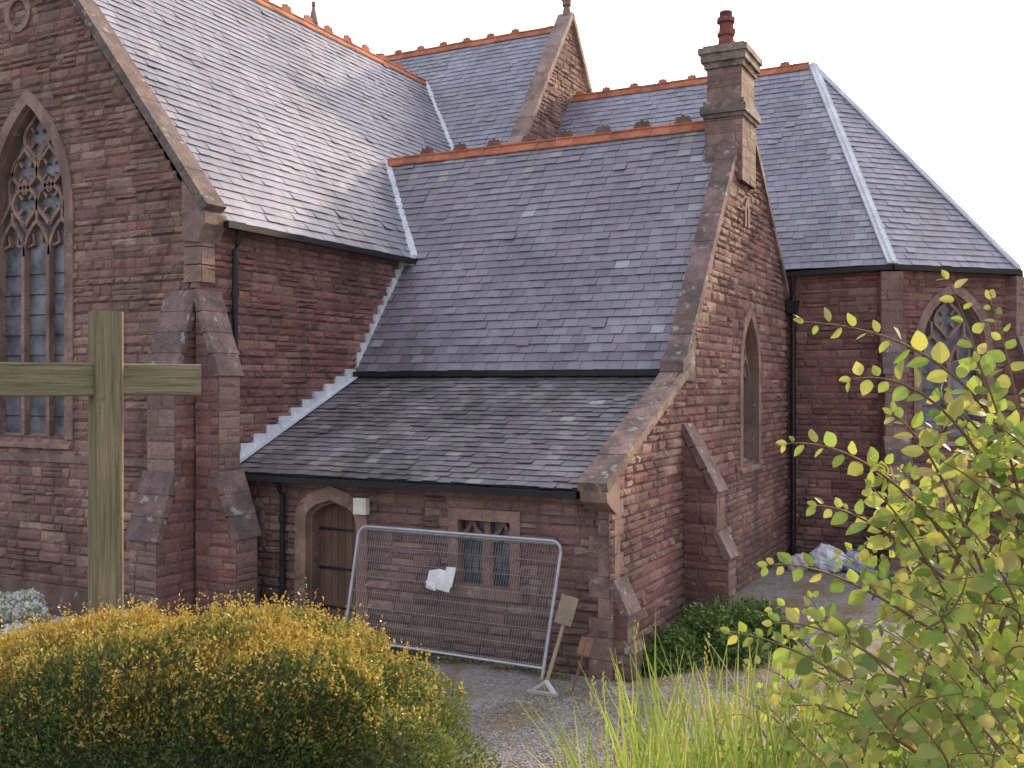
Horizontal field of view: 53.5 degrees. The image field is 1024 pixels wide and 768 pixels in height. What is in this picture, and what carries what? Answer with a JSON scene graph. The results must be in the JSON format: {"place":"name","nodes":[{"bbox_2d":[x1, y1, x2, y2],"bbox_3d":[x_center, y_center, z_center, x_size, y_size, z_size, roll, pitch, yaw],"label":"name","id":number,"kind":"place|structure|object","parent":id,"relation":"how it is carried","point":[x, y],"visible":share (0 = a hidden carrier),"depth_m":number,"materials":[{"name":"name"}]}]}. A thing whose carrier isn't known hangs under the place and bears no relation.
{"place":"outdoors","nodes":[
{"label":"outdoors","id":0,"kind":"place"},
{"bbox_2d":[0,558,1023,767],"bbox_3d":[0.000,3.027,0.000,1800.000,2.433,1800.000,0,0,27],"label":"ground","id":1,"kind":"structure","parent":0,"point":[769,585],"depth_m":14.16,"materials":[{"name":"grey gravel"}]},
{"bbox_2d":[0,588,81,639],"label":"white flowering shrub","id":2,"kind":"object","parent":1,"relation":"on","point":[29,596],"visible":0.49,"depth_m":16.80,"materials":[{"name":"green plant"}]},
{"bbox_2d":[0,310,200,626],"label":"wooden cross","id":3,"kind":"object","parent":1,"relation":"on","point":[105,379],"visible":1,"depth_m":5.83,"materials":[{"name":"brown wood"}]},
{"bbox_2d":[0,577,501,767],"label":"clipped hedge","id":4,"kind":"object","parent":1,"relation":"on","point":[111,691],"visible":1,"depth_m":4.56,"materials":[{"name":"yellow plant"}]},
{"bbox_2d":[345,525,561,679],"bbox_3d":[-0.970,3.214,15.287,3.636,1.936,0.435,0,0,27],"label":"metal fence panel","id":5,"kind":"object","parent":1,"relation":"on","point":[440,579],"visible":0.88,"depth_m":15.26,"materials":[{"name":"metal"}]},
{"bbox_2d":[388,645,570,680],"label":"weeds","id":6,"kind":"object","parent":1,"relation":"on","point":[525,669],"visible":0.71,"depth_m":15.12,"materials":[{"name":"green plant"}]},
{"bbox_2d":[0,0,1023,681],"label":"stone church","id":7,"kind":"structure","parent":1,"relation":"on","point":[526,284],"depth_m":19.16,"materials":[{"name":"brown stone"}]},
{"bbox_2d":[319,503,355,627],"bbox_3d":[-2.822,3.035,16.876,0.992,2.270,0.085,0,0,27],"label":"oak door","id":8,"kind":"structure","parent":7,"relation":"in","point":[337,527],"depth_m":16.91,"materials":[{"name":"brown wood"}]},
{"bbox_2d":[5,121,975,585],"bbox_3d":[1.619,-1.060,19.969,26.221,8.280,8.384,0,0,-15],"label":"window glass","id":9,"kind":"structure","parent":7,"relation":"in","point":[37,274],"depth_m":19.16,"materials":[{"name":"grey glass"}]},
{"bbox_2d":[526,680,557,696],"bbox_3d":[0.433,4.115,13.754,0.442,0.194,0.182,0,0,27],"label":"sign stand foot","id":10,"kind":"object","parent":1,"relation":"on","point":[552,692],"visible":1,"depth_m":13.71},
{"bbox_2d":[543,594,578,688],"bbox_3d":[0.653,3.562,14.070,0.518,1.253,0.236,0,0,-32],"label":"leaning wooden sign","id":11,"kind":"object","parent":1,"relation":"on","point":[565,613],"visible":0.98,"depth_m":14.10,"materials":[{"name":"brown wood"}]},
{"bbox_2d":[570,635,593,693],"bbox_3d":[0.921,3.815,13.829,0.398,0.746,0.178,0,0,-41],"label":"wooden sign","id":12,"kind":"object","parent":1,"relation":"on","point":[585,646],"visible":0.86,"depth_m":13.87,"materials":[{"name":"brown wood"}]},
{"bbox_2d":[399,596,1017,767],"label":"gravel weeds","id":13,"kind":"object","parent":1,"relation":"on","point":[661,697],"visible":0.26,"depth_m":13.62,"materials":[{"name":"green plant"}]},
{"bbox_2d":[641,593,808,677],"bbox_3d":[3.486,3.809,15.978,1.772,0.956,4.335,0,0,39],"label":"nettle clump","id":14,"kind":"object","parent":1,"relation":"on","point":[676,637],"visible":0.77,"depth_m":15.42,"materials":[{"name":"green plant"}]},
{"bbox_2d":[784,553,808,571],"bbox_3d":[6.425,4.058,22.877,0.590,0.484,0.581,0,0,-35],"label":"rubbish bag","id":15,"kind":"object","parent":1,"relation":"on","point":[797,559],"visible":0.49,"depth_m":22.67,"materials":[{"name":"plastic"}]},
{"bbox_2d":[809,543,846,572],"bbox_3d":[7.094,3.953,22.904,0.988,0.744,0.968,0,0,27],"label":"rubbish bag","id":16,"kind":"object","parent":1,"relation":"on","point":[822,555],"visible":0.71,"depth_m":22.57,"materials":[{"name":"plastic"}]},
{"bbox_2d":[680,616,1023,767],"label":"bramble undergrowth","id":17,"kind":"object","parent":1,"relation":"on","point":[987,746],"visible":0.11,"depth_m":3.38,"materials":[{"name":"green plant"}]},
{"bbox_2d":[687,270,1023,767],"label":"leafy shrub","id":18,"kind":"object","parent":1,"relation":"on","point":[997,458],"visible":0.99,"depth_m":2.33,"materials":[{"name":"green plant"}]},
{"bbox_2d":[842,551,873,573],"bbox_3d":[7.731,4.025,22.717,0.815,0.575,0.764,0,0,27],"label":"rubbish bag","id":19,"kind":"object","parent":1,"relation":"on","point":[853,556],"visible":0.38,"depth_m":22.45,"materials":[{"name":"plastic"}]},
{"bbox_2d":[386,677,903,767],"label":"gravel path","id":20,"kind":"structure","parent":0,"point":[538,734],"depth_m":12.72,"materials":[{"name":"gravel"}]},
{"bbox_2d":[269,0,1023,275],"label":"sky","id":21,"kind":"structure","parent":0,"point":[944,79],"materials":[{"name":"white"}]},
{"bbox_2d":[474,608,1012,767],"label":"tall grass","id":22,"kind":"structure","parent":0,"point":[660,759],"depth_m":2.77,"materials":[{"name":"green plant"}]},
{"bbox_2d":[870,573,895,587],"bbox_3d":[7.608,4.050,20.904,0.530,0.300,0.380,0,0,27],"label":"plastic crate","id":23,"kind":"object","parent":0,"point":[890,576],"visible":0.05,"depth_m":20.83,"materials":[{"name":"teal plastic"}]}
]}

